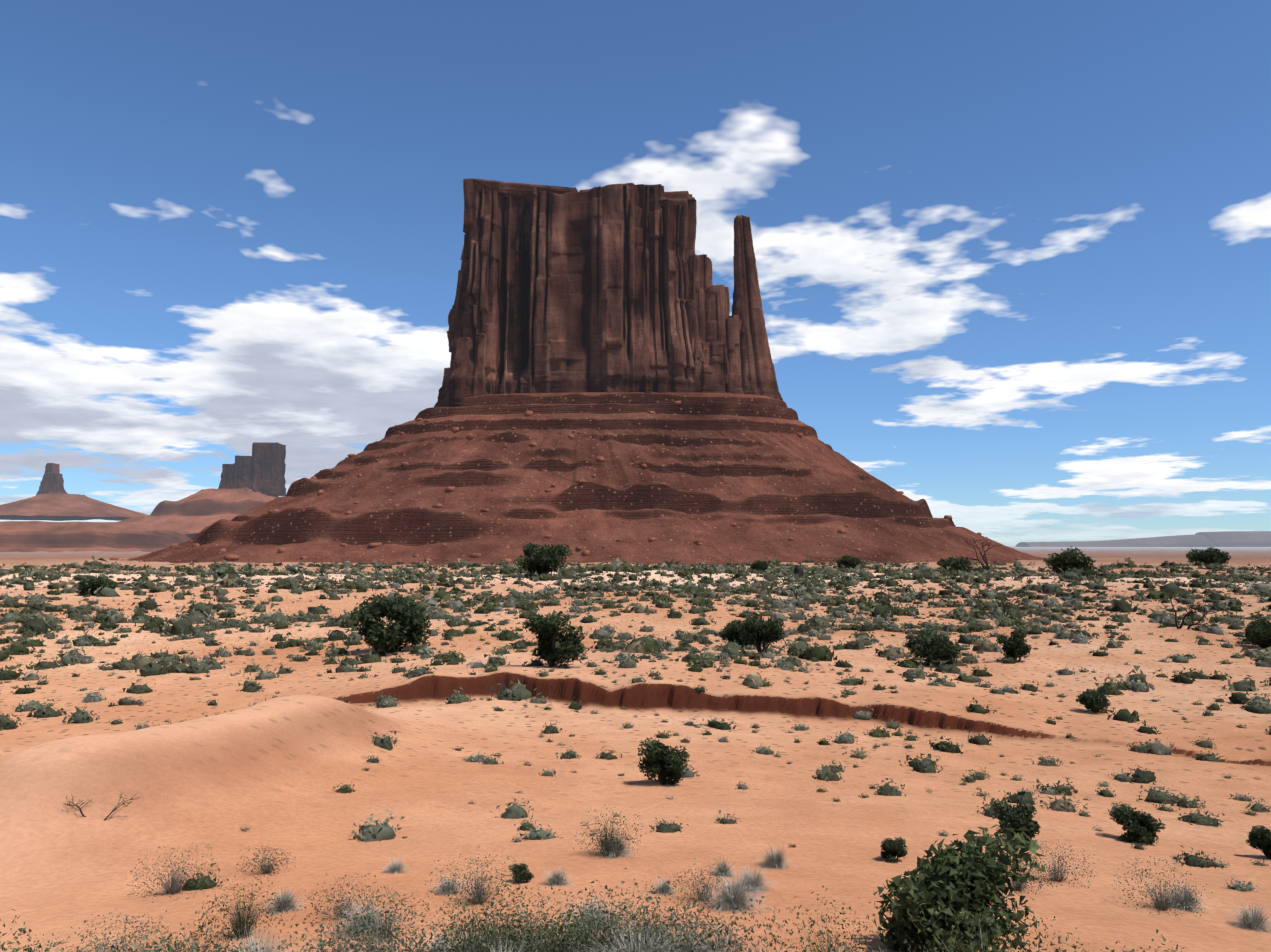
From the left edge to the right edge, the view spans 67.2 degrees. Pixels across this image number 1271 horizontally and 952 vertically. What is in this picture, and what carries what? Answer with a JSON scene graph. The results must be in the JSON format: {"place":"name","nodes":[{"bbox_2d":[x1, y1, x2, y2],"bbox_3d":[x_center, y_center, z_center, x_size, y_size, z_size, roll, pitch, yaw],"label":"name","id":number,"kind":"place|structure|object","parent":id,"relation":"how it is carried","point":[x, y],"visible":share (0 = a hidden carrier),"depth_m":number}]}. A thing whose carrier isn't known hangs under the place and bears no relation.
{"place":"outdoors","nodes":[
{"label":"outdoors","id":0,"kind":"place"},
{"bbox_2d":[0,493,148,520],"bbox_3d":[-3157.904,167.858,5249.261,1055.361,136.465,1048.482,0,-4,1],"label":"distant hill","id":1,"kind":"structure","parent":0,"point":[57,507],"depth_m":5076.95},
{"bbox_2d":[36,463,67,494],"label":"distant butte","id":2,"kind":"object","parent":1,"relation":"on","point":[52,481],"depth_m":5243.36},
{"bbox_2d":[0,521,197,551],"bbox_3d":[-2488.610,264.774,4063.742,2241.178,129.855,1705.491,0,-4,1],"label":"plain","id":3,"kind":"structure","parent":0,"point":[27,536],"depth_m":3563.66},
{"bbox_2d":[118,488,278,533],"bbox_3d":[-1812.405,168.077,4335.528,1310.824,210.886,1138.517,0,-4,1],"label":"distant hill","id":4,"kind":"structure","parent":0,"point":[199,511],"depth_m":4047.26},
{"bbox_2d":[218,442,285,495],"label":"butte","id":5,"kind":"object","parent":4,"relation":"on","point":[262,468],"depth_m":4286.48},
{"bbox_2d":[0,546,1270,951],"bbox_3d":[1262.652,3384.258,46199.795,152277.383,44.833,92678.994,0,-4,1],"label":"ground","id":6,"kind":"structure","parent":0,"point":[270,770],"depth_m":24.37},
{"bbox_2d":[76,574,117,595],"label":"bush","id":7,"kind":"object","parent":6,"relation":"on","point":[92,583],"visible":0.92,"depth_m":120.44},
{"bbox_2d":[63,792,139,819],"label":"twigs","id":8,"kind":"object","parent":6,"relation":"on","point":[113,810],"visible":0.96,"depth_m":16.82},
{"bbox_2d":[350,593,431,652],"bbox_3d":[-16.723,10.105,65.310,5.221,4.300,6.261,0,-4,1],"label":"juniper tree","id":9,"kind":"object","parent":6,"relation":"on","point":[406,627],"visible":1,"depth_m":64.38},
{"bbox_2d":[509,863,534,882],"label":"bush","id":10,"kind":"object","parent":6,"relation":"on","point":[522,867],"visible":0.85,"depth_m":13.60},
{"bbox_2d":[514,542,571,575],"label":"bush","id":11,"kind":"object","parent":6,"relation":"on","point":[540,559],"visible":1,"depth_m":169.78},
{"bbox_2d":[521,610,589,666],"bbox_3d":[-4.075,8.441,49.436,3.224,3.175,2.758,-3,-5,35],"label":"juniper tree","id":12,"kind":"object","parent":6,"relation":"on","point":[546,629],"visible":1,"depth_m":48.96},
{"bbox_2d":[126,392,1047,565],"bbox_3d":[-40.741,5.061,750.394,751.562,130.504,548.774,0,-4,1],"label":"talus slope","id":13,"kind":"structure","parent":6,"relation":"on","point":[602,506],"depth_m":606.28},
{"bbox_2d":[104,401,1020,563],"bbox_3d":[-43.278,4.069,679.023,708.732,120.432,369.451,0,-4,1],"label":"talus boulders","id":14,"kind":"object","parent":13,"relation":"on","point":[232,557],"visible":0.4,"depth_m":590.37},
{"bbox_2d":[437,178,702,404],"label":"butte","id":15,"kind":"object","parent":13,"relation":"on","point":[559,289],"depth_m":727.35},
{"bbox_2d":[693,341,732,393],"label":"rock buttress","id":16,"kind":"structure","parent":13,"relation":"on","point":[707,378],"depth_m":720.89},
{"bbox_2d":[725,315,743,393],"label":"rock pillar","id":17,"kind":"structure","parent":13,"relation":"on","point":[733,325],"depth_m":726.74},
{"bbox_2d":[732,215,782,400],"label":"rock spire","id":18,"kind":"structure","parent":13,"relation":"on","point":[758,375],"depth_m":736.00},
{"bbox_2d":[0,555,1270,893],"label":"desert shrubs","id":19,"kind":"object","parent":6,"relation":"on","point":[388,833],"visible":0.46,"depth_m":84.57},
{"bbox_2d":[0,804,1270,951],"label":"plants","id":20,"kind":"object","parent":6,"relation":"on","point":[620,938],"visible":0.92,"depth_m":7.14},
{"bbox_2d":[637,737,689,784],"bbox_3d":[0.747,7.559,25.137,1.428,1.389,1.383,0,-4,1],"label":"bush","id":21,"kind":"object","parent":6,"relation":"on","point":[665,764],"visible":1,"depth_m":24.90},
{"bbox_2d":[718,619,750,646],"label":"bush","id":22,"kind":"object","parent":6,"relation":"on","point":[732,631],"visible":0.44,"depth_m":67.21},
{"bbox_2d":[750,560,768,570],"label":"bush","id":23,"kind":"object","parent":6,"relation":"on","point":[758,564],"visible":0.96,"depth_m":189.49},
{"bbox_2d":[737,611,785,656],"bbox_3d":[7.874,9.918,59.479,3.262,3.090,2.658,1,-4,-15],"label":"bush","id":24,"kind":"object","parent":6,"relation":"on","point":[756,630],"visible":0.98,"depth_m":59.04},
{"bbox_2d":[836,555,860,568],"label":"bush","id":25,"kind":"object","parent":6,"relation":"on","point":[848,561],"visible":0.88,"depth_m":422.72},
{"bbox_2d":[880,837,909,863],"bbox_3d":[4.215,6.131,15.559,0.450,0.550,0.619,0,-4,1],"label":"bush","id":26,"kind":"object","parent":6,"relation":"on","point":[892,849],"visible":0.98,"depth_m":15.45},
{"bbox_2d":[904,630,960,666],"bbox_3d":[17.627,10.229,56.809,3.147,2.332,3.359,0,-4,1],"label":"bush","id":27,"kind":"object","parent":6,"relation":"on","point":[924,644],"visible":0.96,"depth_m":56.00},
{"bbox_2d":[938,555,973,572],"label":"bush","id":28,"kind":"object","parent":6,"relation":"on","point":[960,563],"visible":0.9,"depth_m":325.99},
{"bbox_2d":[873,825,1049,951],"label":"bush","id":29,"kind":"object","parent":6,"relation":"on","point":[966,878],"visible":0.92,"depth_m":9.53},
{"bbox_2d":[959,538,1000,569],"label":"bare tree","id":30,"kind":"object","parent":6,"relation":"on","point":[986,561],"visible":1,"depth_m":352.04},
{"bbox_2d":[992,591,1027,614],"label":"bare tree","id":31,"kind":"object","parent":6,"relation":"on","point":[1006,605],"visible":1,"depth_m":89.81},
{"bbox_2d":[996,628,1030,661],"bbox_3d":[23.362,10.457,58.724,1.907,2.291,2.277,-4,-6,41],"label":"bush","id":32,"kind":"object","parent":6,"relation":"on","point":[1015,645],"visible":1,"depth_m":58.20},
{"bbox_2d":[989,798,1040,845],"bbox_3d":[7.129,6.550,17.825,0.884,0.922,0.881,0,-4,1],"label":"bush","id":33,"kind":"object","parent":6,"relation":"on","point":[1020,815],"visible":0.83,"depth_m":17.74},
{"bbox_2d":[1043,546,1095,573],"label":"bush","id":34,"kind":"object","parent":6,"relation":"on","point":[1071,559],"visible":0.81,"depth_m":307.40},
{"bbox_2d":[1076,688,1110,712],"bbox_3d":[19.803,9.776,41.398,1.372,1.261,1.538,-2,-5,31],"label":"bush","id":35,"kind":"object","parent":6,"relation":"on","point":[1093,701],"visible":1,"depth_m":41.13},
{"bbox_2d":[1108,803,1165,845],"bbox_3d":[9.828,6.899,18.733,0.935,0.840,0.882,0,-4,1],"label":"bush","id":36,"kind":"object","parent":6,"relation":"on","point":[1139,825],"visible":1,"depth_m":18.60},
{"bbox_2d":[1158,590,1227,628],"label":"bare tree","id":37,"kind":"object","parent":6,"relation":"on","point":[1190,613],"visible":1,"depth_m":79.02},
{"bbox_2d":[1185,547,1230,564],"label":"bush","id":38,"kind":"object","parent":6,"relation":"on","point":[1212,555],"visible":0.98,"depth_m":498.15},
{"bbox_2d":[1242,617,1270,648],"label":"bush","id":39,"kind":"object","parent":6,"relation":"on","point":[1256,632],"visible":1,"depth_m":66.66},
{"bbox_2d":[1246,825,1270,858],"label":"bush","id":40,"kind":"object","parent":6,"relation":"on","point":[1259,838],"visible":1,"depth_m":17.84},
{"bbox_2d":[0,0,1270,545],"label":"sky","id":41,"kind":"structure","parent":0,"point":[1013,257]},
{"bbox_2d":[689,254,712,373],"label":"rock pillar","id":42,"kind":"structure","parent":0,"point":[700,271],"depth_m":733.65},
{"bbox_2d":[706,285,731,390],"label":"rock pillar","id":43,"kind":"structure","parent":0,"point":[718,307],"depth_m":729.69},
{"bbox_2d":[1015,531,1270,546],"bbox_3d":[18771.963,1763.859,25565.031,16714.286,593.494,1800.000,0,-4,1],"label":"mesa","id":44,"kind":"structure","parent":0,"point":[1235,539],"depth_m":25203.59}
]}

